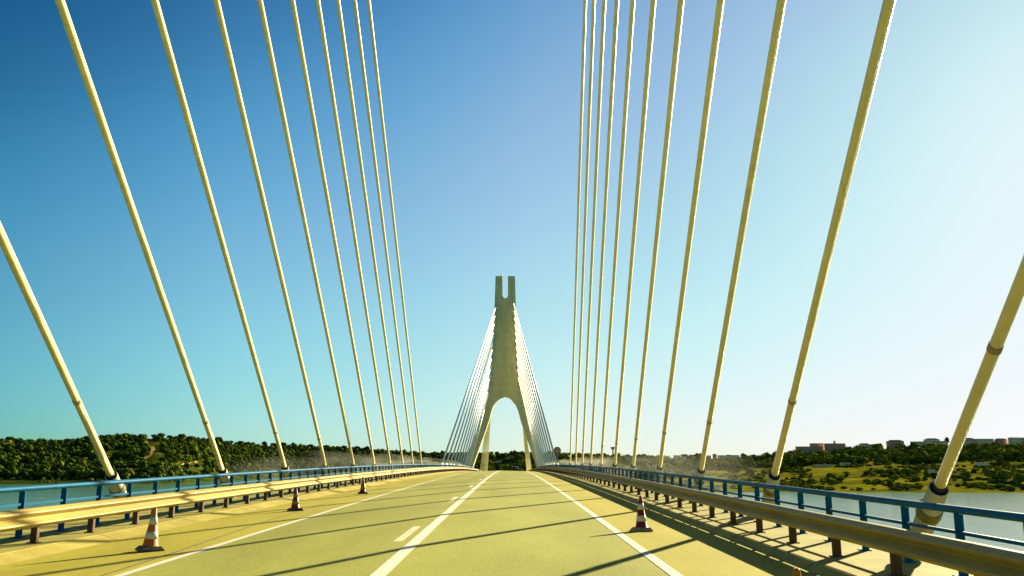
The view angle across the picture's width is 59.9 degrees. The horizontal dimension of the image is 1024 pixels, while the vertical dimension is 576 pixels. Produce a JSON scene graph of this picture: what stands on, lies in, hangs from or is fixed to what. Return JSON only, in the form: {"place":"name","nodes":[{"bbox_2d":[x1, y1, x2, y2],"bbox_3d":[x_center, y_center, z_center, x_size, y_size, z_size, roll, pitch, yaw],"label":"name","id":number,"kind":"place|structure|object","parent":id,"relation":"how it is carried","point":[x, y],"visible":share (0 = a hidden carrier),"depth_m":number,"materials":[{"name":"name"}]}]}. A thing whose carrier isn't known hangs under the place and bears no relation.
{"place":"outdoors","nodes":[
{"label":"outdoors","id":0,"kind":"place"},
{"bbox_2d":[144,438,154,458],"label":"path","id":1,"kind":"structure","parent":0,"point":[152,450],"depth_m":1547.23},
{"bbox_2d":[0,471,447,550],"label":"walkway","id":2,"kind":"structure","parent":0,"point":[47,533],"depth_m":18.64,"materials":[{"name":"beige concrete"}]},
{"bbox_2d":[0,222,132,513],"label":"stay cable","id":3,"kind":"object","parent":2,"relation":"attached to","point":[22,282],"visible":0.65,"depth_m":16.62,"materials":[{"name":"metal"}]},
{"bbox_2d":[55,0,236,497],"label":"stay cable","id":4,"kind":"object","parent":2,"relation":"attached to","point":[84,72],"visible":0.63,"depth_m":18.66,"materials":[{"name":"metal"}]},
{"bbox_2d":[151,0,293,488],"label":"stay cable","id":5,"kind":"object","parent":2,"relation":"attached to","point":[175,76],"visible":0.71,"depth_m":23.09,"materials":[{"name":"metal"}]},
{"bbox_2d":[0,464,478,537],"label":"railing","id":6,"kind":"object","parent":2,"relation":"on","point":[21,504],"visible":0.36,"depth_m":21.12,"materials":[{"name":"blue metal"}]},
{"bbox_2d":[0,467,480,542],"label":"guardrail","id":7,"kind":"object","parent":2,"relation":"on","point":[34,519],"visible":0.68,"depth_m":18.40,"materials":[{"name":"silver metal"}]},
{"bbox_2d":[213,0,331,483],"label":"stay cable","id":8,"kind":"object","parent":2,"relation":"attached to","point":[221,22],"visible":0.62,"depth_m":27.38,"materials":[{"name":"metal"}]},
{"bbox_2d":[257,0,358,479],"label":"stay cable","id":9,"kind":"object","parent":2,"relation":"attached to","point":[277,87],"visible":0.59,"depth_m":31.49,"materials":[{"name":"metal"}]},
{"bbox_2d":[290,0,377,470],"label":"stay cable","id":10,"kind":"object","parent":2,"relation":"attached to","point":[302,58],"visible":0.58,"depth_m":35.48,"materials":[{"name":"metal"}]},
{"bbox_2d":[316,0,392,469],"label":"stay cable","id":11,"kind":"object","parent":2,"relation":"attached to","point":[322,31],"visible":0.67,"depth_m":39.44,"materials":[{"name":"metal"}]},
{"bbox_2d":[336,0,404,468],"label":"stay cable","id":12,"kind":"object","parent":2,"relation":"attached to","point":[358,145],"visible":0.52,"depth_m":43.28,"materials":[{"name":"metal"}]},
{"bbox_2d":[353,0,414,472],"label":"stay cable","id":13,"kind":"object","parent":2,"relation":"attached to","point":[371,130],"visible":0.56,"depth_m":47.09,"materials":[{"name":"metal"}]},
{"bbox_2d":[367,0,422,471],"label":"stay cable","id":14,"kind":"object","parent":2,"relation":"attached to","point":[381,116],"visible":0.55,"depth_m":50.90,"materials":[{"name":"metal"}]},
{"bbox_2d":[440,303,496,470],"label":"stay cable","id":15,"kind":"object","parent":2,"relation":"on","point":[443,459],"visible":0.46,"depth_m":143.69,"materials":[{"name":"white metal"}]},
{"bbox_2d":[445,310,496,463],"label":"stay cable","id":16,"kind":"object","parent":2,"relation":"attached to","point":[469,394],"visible":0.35,"depth_m":151.80,"materials":[{"name":"white metal"}]},
{"bbox_2d":[449,317,496,464],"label":"stay cable","id":17,"kind":"object","parent":2,"relation":"attached to","point":[471,397],"visible":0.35,"depth_m":159.49,"materials":[{"name":"white metal"}]},
{"bbox_2d":[452,325,495,464],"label":"stay cable","id":18,"kind":"object","parent":2,"relation":"attached to","point":[472,401],"visible":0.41,"depth_m":165.31,"materials":[{"name":"white metal"}]},
{"bbox_2d":[455,332,495,465],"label":"stay cable","id":19,"kind":"object","parent":2,"relation":"attached to","point":[474,404],"visible":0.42,"depth_m":171.46,"materials":[{"name":"white metal"}]},
{"bbox_2d":[458,339,494,464],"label":"stay cable","id":20,"kind":"object","parent":2,"relation":"attached to","point":[476,405],"visible":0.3,"depth_m":179.56,"materials":[{"name":"white metal"}]},
{"bbox_2d":[461,346,494,465],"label":"stay cable","id":21,"kind":"object","parent":2,"relation":"attached to","point":[477,409],"visible":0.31,"depth_m":184.53,"materials":[{"name":"white metal"}]},
{"bbox_2d":[463,354,493,465],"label":"stay cable","id":22,"kind":"object","parent":2,"relation":"attached to","point":[478,412],"visible":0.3,"depth_m":190.69,"materials":[{"name":"white metal"}]},
{"bbox_2d":[466,361,493,465],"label":"stay cable","id":23,"kind":"object","parent":2,"relation":"attached to","point":[479,415],"visible":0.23,"depth_m":196.07,"materials":[{"name":"white metal"}]},
{"bbox_2d":[468,369,492,466],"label":"stay cable","id":24,"kind":"object","parent":2,"relation":"attached to","point":[480,419],"visible":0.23,"depth_m":200.82,"materials":[{"name":"white metal"}]},
{"bbox_2d":[469,376,492,466],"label":"stay cable","id":25,"kind":"object","parent":2,"relation":"attached to","point":[480,423],"visible":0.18,"depth_m":204.79,"materials":[{"name":"white metal"}]},
{"bbox_2d":[0,471,473,575],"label":"road shoulder","id":26,"kind":"object","parent":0,"point":[100,559],"visible":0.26,"depth_m":15.06},
{"bbox_2d":[135,508,164,551],"bbox_3d":[-5.421,3.639,13.401,0.340,0.630,0.340,12,-16,-36],"label":"traffic cone","id":27,"kind":"object","parent":26,"relation":"on","point":[150,543],"visible":1,"depth_m":13.31,"materials":[{"name":"orange plastic"}]},
{"bbox_2d":[100,504,322,575],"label":"tar seam","id":28,"kind":"object","parent":26,"relation":"on","point":[196,544],"visible":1,"depth_m":13.70,"materials":[{"name":"black asphalt"}]},
{"bbox_2d":[0,471,462,565],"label":"kerb","id":29,"kind":"structure","parent":26,"relation":"on","point":[31,552],"depth_m":16.75,"materials":[{"name":"concrete"}]},
{"bbox_2d":[287,488,302,510],"bbox_3d":[-5.604,5.482,23.026,0.340,0.570,0.340,6,-13,-29],"label":"traffic cone","id":30,"kind":"object","parent":26,"relation":"on","point":[295,506],"visible":1,"depth_m":22.93,"materials":[{"name":"red plastic"}]},
{"bbox_2d":[358,477,367,493],"bbox_3d":[-5.614,7.437,33.506,0.340,0.630,0.340,4,-12,-20],"label":"traffic cone","id":31,"kind":"object","parent":26,"relation":"on","point":[362,489],"visible":1,"depth_m":33.42,"materials":[{"name":"plastic"}]},
{"bbox_2d":[0,438,497,483],"bbox_3d":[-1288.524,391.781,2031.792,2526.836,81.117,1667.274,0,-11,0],"label":"hillside","id":32,"kind":"structure","parent":0,"point":[155,456],"depth_m":1510.77,"materials":[{"name":"green plant"}]},
{"bbox_2d":[0,433,466,482],"bbox_3d":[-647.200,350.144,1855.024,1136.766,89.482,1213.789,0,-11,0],"label":"woodland","id":33,"kind":"object","parent":32,"relation":"on","point":[77,466],"visible":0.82,"depth_m":1666.42,"materials":[{"name":"green plant"}]},
{"bbox_2d":[125,471,669,575],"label":"road","id":34,"kind":"structure","parent":0,"point":[511,523],"depth_m":14.18,"materials":[{"name":"asphalt"}]},
{"bbox_2d":[115,472,467,575],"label":"road marking","id":35,"kind":"object","parent":34,"relation":"on","point":[168,560],"visible":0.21,"depth_m":14.51,"materials":[{"name":"paint"}]},
{"bbox_2d":[370,470,501,575],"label":"road marking","id":36,"kind":"object","parent":34,"relation":"on","point":[392,562],"visible":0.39,"depth_m":13.75,"materials":[{"name":"paint"}]},
{"bbox_2d":[393,473,491,541],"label":"worn dashes","id":37,"kind":"object","parent":34,"relation":"on","point":[406,534],"visible":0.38,"depth_m":15.40,"materials":[{"name":"paint"}]},
{"bbox_2d":[512,466,518,470],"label":"car","id":38,"kind":"object","parent":34,"relation":"on","point":[515,468],"visible":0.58,"depth_m":207.84,"materials":[{"name":"grey metal"}]},
{"bbox_2d":[526,471,682,575],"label":"road marking","id":39,"kind":"object","parent":34,"relation":"on","point":[666,568],"visible":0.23,"depth_m":14.62,"materials":[{"name":"paint"}]},
{"bbox_2d":[0,478,1023,551],"bbox_3d":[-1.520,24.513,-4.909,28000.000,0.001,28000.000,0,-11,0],"label":"river","id":40,"kind":"structure","parent":0,"point":[1007,529],"depth_m":603.83,"materials":[{"name":"liquid"}]},
{"bbox_2d":[465,274,545,467],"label":"bridge pylon","id":41,"kind":"object","parent":40,"relation":"in","point":[504,382],"visible":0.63,"depth_m":225.33,"materials":[{"name":"concrete"}]},
{"bbox_2d":[0,0,1023,458],"label":"sky","id":42,"kind":"structure","parent":0,"point":[480,99],"materials":[{"name":"blue"}]},
{"bbox_2d":[527,471,821,575],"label":"road shoulder","id":43,"kind":"object","parent":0,"point":[683,548],"visible":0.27,"depth_m":14.73},
{"bbox_2d":[630,496,652,531],"bbox_3d":[2.453,4.285,16.890,0.340,0.650,0.340,2,-12,-12],"label":"traffic cone","id":44,"kind":"object","parent":43,"relation":"on","point":[641,525],"visible":1,"depth_m":16.80,"materials":[{"name":"red plastic"}]},
{"bbox_2d":[538,471,882,575],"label":"kerb","id":45,"kind":"structure","parent":43,"relation":"on","point":[816,563],"depth_m":14.41,"materials":[{"name":"concrete"}]},
{"bbox_2d":[792,568,800,575],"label":"traffic cone","id":46,"kind":"object","parent":43,"relation":"on","point":[796,572],"visible":1,"depth_m":7.07,"materials":[{"name":"orange plastic"}]},
{"bbox_2d":[498,445,1023,492],"bbox_3d":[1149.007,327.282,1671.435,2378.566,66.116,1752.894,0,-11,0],"label":"riverbank","id":47,"kind":"structure","parent":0,"point":[855,477],"depth_m":1054.73,"materials":[{"name":"green plant"}]},
{"bbox_2d":[453,450,668,482],"bbox_3d":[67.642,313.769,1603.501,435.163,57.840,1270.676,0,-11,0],"label":"woodland","id":48,"kind":"object","parent":47,"relation":"on","point":[623,462],"visible":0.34,"depth_m":1523.49,"materials":[{"name":"green plant"}]},
{"bbox_2d":[731,464,742,468],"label":"tree","id":49,"kind":"object","parent":47,"relation":"on","point":[735,466],"visible":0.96,"depth_m":1228.29,"materials":[{"name":"green plant"}]},
{"bbox_2d":[745,469,757,473],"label":"tree","id":50,"kind":"object","parent":47,"relation":"on","point":[750,471],"visible":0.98,"depth_m":1179.10,"materials":[{"name":"green plant"}]},
{"bbox_2d":[753,475,763,480],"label":"bush","id":51,"kind":"object","parent":47,"relation":"on","point":[757,477],"visible":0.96,"depth_m":1069.42,"materials":[{"name":"green plant"}]},
{"bbox_2d":[780,466,789,470],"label":"tree","id":52,"kind":"object","parent":47,"relation":"on","point":[784,468],"visible":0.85,"depth_m":1166.18,"materials":[{"name":"green plant"}]},
{"bbox_2d":[795,446,822,452],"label":"apartment block","id":53,"kind":"structure","parent":47,"relation":"on","point":[805,449],"depth_m":1614.70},
{"bbox_2d":[809,443,823,449],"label":"apartment block","id":54,"kind":"structure","parent":47,"relation":"on","point":[817,444],"depth_m":1630.31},
{"bbox_2d":[814,464,833,466],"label":"house","id":55,"kind":"structure","parent":47,"relation":"on","point":[818,465],"depth_m":1220.42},
{"bbox_2d":[639,441,1023,490],"bbox_3d":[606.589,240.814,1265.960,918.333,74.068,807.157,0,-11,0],"label":"woodland","id":56,"kind":"object","parent":47,"relation":"on","point":[878,453],"visible":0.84,"depth_m":1240.54,"materials":[{"name":"green plant"}]},
{"bbox_2d":[826,473,836,476],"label":"bush","id":57,"kind":"object","parent":47,"relation":"on","point":[830,474],"visible":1,"depth_m":1057.89,"materials":[{"name":"green plant"}]},
{"bbox_2d":[824,441,845,451],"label":"towered building","id":58,"kind":"structure","parent":47,"relation":"on","point":[830,447],"depth_m":1604.21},
{"bbox_2d":[840,455,856,462],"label":"tree","id":59,"kind":"object","parent":47,"relation":"on","point":[847,459],"visible":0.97,"depth_m":1234.65,"materials":[{"name":"green plant"}]},
{"bbox_2d":[858,443,869,448],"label":"house","id":60,"kind":"structure","parent":47,"relation":"on","point":[864,444],"depth_m":1594.01,"materials":[{"name":"tile"}]},
{"bbox_2d":[882,469,895,473],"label":"bush","id":61,"kind":"object","parent":47,"relation":"on","point":[889,471],"visible":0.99,"depth_m":1055.30,"materials":[{"name":"green plant"}]},
{"bbox_2d":[886,440,903,448],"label":"house","id":62,"kind":"structure","parent":47,"relation":"on","point":[892,443],"depth_m":1580.79,"materials":[{"name":"tile"}]},
{"bbox_2d":[893,453,905,458],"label":"tree","id":63,"kind":"object","parent":47,"relation":"on","point":[897,455],"visible":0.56,"depth_m":1265.26,"materials":[{"name":"green plant"}]},
{"bbox_2d":[899,468,915,473],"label":"bush","id":64,"kind":"object","parent":47,"relation":"on","point":[904,471],"visible":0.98,"depth_m":1044.73,"materials":[{"name":"green plant"}]},
{"bbox_2d":[903,451,915,455],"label":"tree","id":65,"kind":"object","parent":47,"relation":"on","point":[911,453],"visible":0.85,"depth_m":1309.81,"materials":[{"name":"green plant"}]},
{"bbox_2d":[911,475,920,480],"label":"bush","id":66,"kind":"object","parent":47,"relation":"on","point":[916,477],"visible":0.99,"depth_m":977.86,"materials":[{"name":"green plant"}]},
{"bbox_2d":[910,441,923,446],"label":"house","id":67,"kind":"structure","parent":47,"relation":"on","point":[920,443],"depth_m":1570.29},
{"bbox_2d":[914,456,935,463],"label":"tree","id":68,"kind":"object","parent":47,"relation":"on","point":[919,459],"visible":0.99,"depth_m":1201.66,"materials":[{"name":"green plant"}]},
{"bbox_2d":[927,468,934,473],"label":"house","id":69,"kind":"structure","parent":47,"relation":"on","point":[931,470],"depth_m":1034.19,"materials":[{"name":"tile"}]},
{"bbox_2d":[923,438,939,445],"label":"house","id":70,"kind":"structure","parent":47,"relation":"on","point":[930,440],"depth_m":1565.32,"materials":[{"name":"tile"}]},
{"bbox_2d":[937,441,947,445],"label":"house","id":71,"kind":"structure","parent":47,"relation":"on","point":[943,442],"depth_m":1560.06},
{"bbox_2d":[959,471,971,476],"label":"bush","id":72,"kind":"object","parent":47,"relation":"on","point":[967,473],"visible":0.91,"depth_m":1001.15,"materials":[{"name":"green plant"}]},
{"bbox_2d":[963,438,975,444],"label":"house","id":73,"kind":"structure","parent":47,"relation":"on","point":[969,440],"depth_m":1549.01,"materials":[{"name":"tile"}]},
{"bbox_2d":[975,462,987,465],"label":"house","id":74,"kind":"structure","parent":47,"relation":"on","point":[981,463],"depth_m":1135.85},
{"bbox_2d":[975,439,993,444],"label":"house","id":75,"kind":"structure","parent":47,"relation":"on","point":[981,441],"depth_m":1541.74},
{"bbox_2d":[983,469,997,476],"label":"bush","id":76,"kind":"object","parent":47,"relation":"on","point":[989,472],"visible":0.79,"depth_m":989.44,"materials":[{"name":"green plant"}]},
{"bbox_2d":[990,455,1003,460],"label":"tree","id":77,"kind":"object","parent":47,"relation":"on","point":[999,458],"visible":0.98,"depth_m":1162.31,"materials":[{"name":"green plant"}]},
{"bbox_2d":[994,438,1007,444],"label":"house","id":78,"kind":"structure","parent":47,"relation":"on","point":[1001,441],"depth_m":1534.53,"materials":[{"name":"tile"}]},
{"bbox_2d":[994,470,1012,479],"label":"bush","id":79,"kind":"object","parent":47,"relation":"on","point":[1004,474],"visible":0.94,"depth_m":957.82,"materials":[{"name":"green plant"}]},
{"bbox_2d":[1008,437,1023,444],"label":"house","id":80,"kind":"structure","parent":47,"relation":"on","point":[1014,440],"depth_m":1527.64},
{"bbox_2d":[1010,452,1023,457],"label":"tree","id":81,"kind":"object","parent":47,"relation":"on","point":[1018,454],"visible":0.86,"depth_m":1201.63,"materials":[{"name":"green plant"}]},
{"bbox_2d":[1012,473,1023,481],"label":"bush","id":82,"kind":"object","parent":47,"relation":"on","point":[1019,476],"visible":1,"depth_m":931.97,"materials":[{"name":"green plant"}]},
{"bbox_2d":[548,471,973,575],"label":"walkway","id":83,"kind":"structure","parent":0,"point":[876,561],"depth_m":13.65,"materials":[{"name":"beige concrete"}]},
{"bbox_2d":[517,376,538,466],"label":"stay cable","id":84,"kind":"object","parent":83,"relation":"attached to","point":[528,422],"visible":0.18,"depth_m":205.63,"materials":[{"name":"white metal"}]},
{"bbox_2d":[516,361,540,465],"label":"stay cable","id":85,"kind":"object","parent":83,"relation":"attached to","point":[529,416],"visible":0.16,"depth_m":195.48,"materials":[{"name":"white metal"}]},
{"bbox_2d":[517,369,539,465],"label":"stay cable","id":86,"kind":"object","parent":83,"relation":"attached to","point":[528,419],"visible":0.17,"depth_m":200.70,"materials":[{"name":"white metal"}]},
{"bbox_2d":[516,354,541,465],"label":"stay cable","id":87,"kind":"object","parent":83,"relation":"attached to","point":[529,412],"visible":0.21,"depth_m":190.40,"materials":[{"name":"white metal"}]},
{"bbox_2d":[516,347,543,465],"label":"stay cable","id":88,"kind":"object","parent":83,"relation":"attached to","point":[530,410],"visible":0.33,"depth_m":184.32,"materials":[{"name":"white metal"}]},
{"bbox_2d":[515,339,545,464],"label":"stay cable","id":89,"kind":"object","parent":83,"relation":"attached to","point":[531,405],"visible":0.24,"depth_m":179.31,"materials":[{"name":"white metal"}]},
{"bbox_2d":[515,332,547,464],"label":"stay cable","id":90,"kind":"object","parent":83,"relation":"attached to","point":[532,403],"visible":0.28,"depth_m":172.29,"materials":[{"name":"white metal"}]},
{"bbox_2d":[514,325,549,464],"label":"stay cable","id":91,"kind":"object","parent":83,"relation":"attached to","point":[533,400],"visible":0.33,"depth_m":166.07,"materials":[{"name":"white metal"}]},
{"bbox_2d":[514,317,551,465],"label":"stay cable","id":92,"kind":"object","parent":83,"relation":"attached to","point":[534,397],"visible":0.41,"depth_m":159.89,"materials":[{"name":"white metal"}]},
{"bbox_2d":[513,310,554,464],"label":"stay cable","id":93,"kind":"object","parent":83,"relation":"attached to","point":[553,463],"visible":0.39,"depth_m":151.46,"materials":[{"name":"white metal"}]},
{"bbox_2d":[513,303,558,464],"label":"stay cable","id":94,"kind":"object","parent":83,"relation":"on","point":[537,392],"visible":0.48,"depth_m":144.55,"materials":[{"name":"white metal"}]},
{"bbox_2d":[554,447,560,466],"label":"road sign","id":95,"kind":"object","parent":83,"relation":"on","point":[557,450],"visible":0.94,"depth_m":86.55,"materials":[{"name":"metal"}]},
{"bbox_2d":[569,0,586,464],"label":"stay cable","id":96,"kind":"object","parent":83,"relation":"attached to","point":[581,115],"visible":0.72,"depth_m":50.76,"materials":[{"name":"metal"}]},
{"bbox_2d":[574,0,595,464],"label":"stay cable","id":97,"kind":"object","parent":83,"relation":"attached to","point":[588,130],"visible":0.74,"depth_m":47.11,"materials":[{"name":"metal"}]},
{"bbox_2d":[581,0,605,468],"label":"stay cable","id":98,"kind":"object","parent":83,"relation":"attached to","point":[597,144],"visible":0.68,"depth_m":43.32,"materials":[{"name":"metal"}]},
{"bbox_2d":[589,0,618,469],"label":"stay cable","id":99,"kind":"object","parent":83,"relation":"attached to","point":[615,23],"visible":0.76,"depth_m":39.49,"materials":[{"name":"metal"}]},
{"bbox_2d":[599,0,634,471],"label":"stay cable","id":100,"kind":"object","parent":83,"relation":"attached to","point":[629,52],"visible":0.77,"depth_m":35.48,"materials":[{"name":"metal"}]},
{"bbox_2d":[612,0,655,474],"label":"stay cable","id":101,"kind":"object","parent":83,"relation":"attached to","point":[646,84],"visible":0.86,"depth_m":31.48,"materials":[{"name":"metal"}]},
{"bbox_2d":[629,0,683,477],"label":"stay cable","id":102,"kind":"object","parent":83,"relation":"attached to","point":[679,16],"visible":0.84,"depth_m":27.36,"materials":[{"name":"metal"}]},
{"bbox_2d":[654,0,723,482],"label":"stay cable","id":103,"kind":"object","parent":83,"relation":"attached to","point":[711,68],"visible":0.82,"depth_m":23.13,"materials":[{"name":"metal"}]},
{"bbox_2d":[693,0,785,490],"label":"stay cable","id":104,"kind":"object","parent":83,"relation":"attached to","point":[772,55],"visible":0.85,"depth_m":18.65,"materials":[{"name":"metal"}]},
{"bbox_2d":[529,467,1023,575],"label":"guardrail","id":105,"kind":"object","parent":83,"relation":"on","point":[967,557],"visible":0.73,"depth_m":11.14,"materials":[{"name":"silver metal"}]},
{"bbox_2d":[536,464,1023,575],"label":"railing","id":106,"kind":"object","parent":83,"relation":"on","point":[959,532],"visible":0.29,"depth_m":13.13,"materials":[{"name":"metal"}]},
{"bbox_2d":[761,0,895,503],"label":"stay cable","id":107,"kind":"object","parent":83,"relation":"attached to","point":[876,53],"visible":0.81,"depth_m":14.01,"materials":[{"name":"metal"}]},
{"bbox_2d":[910,255,1023,534],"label":"stay cable","id":108,"kind":"object","parent":83,"relation":"attached to","point":[937,490],"visible":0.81,"depth_m":10.86,"materials":[{"name":"metal"}]}
]}

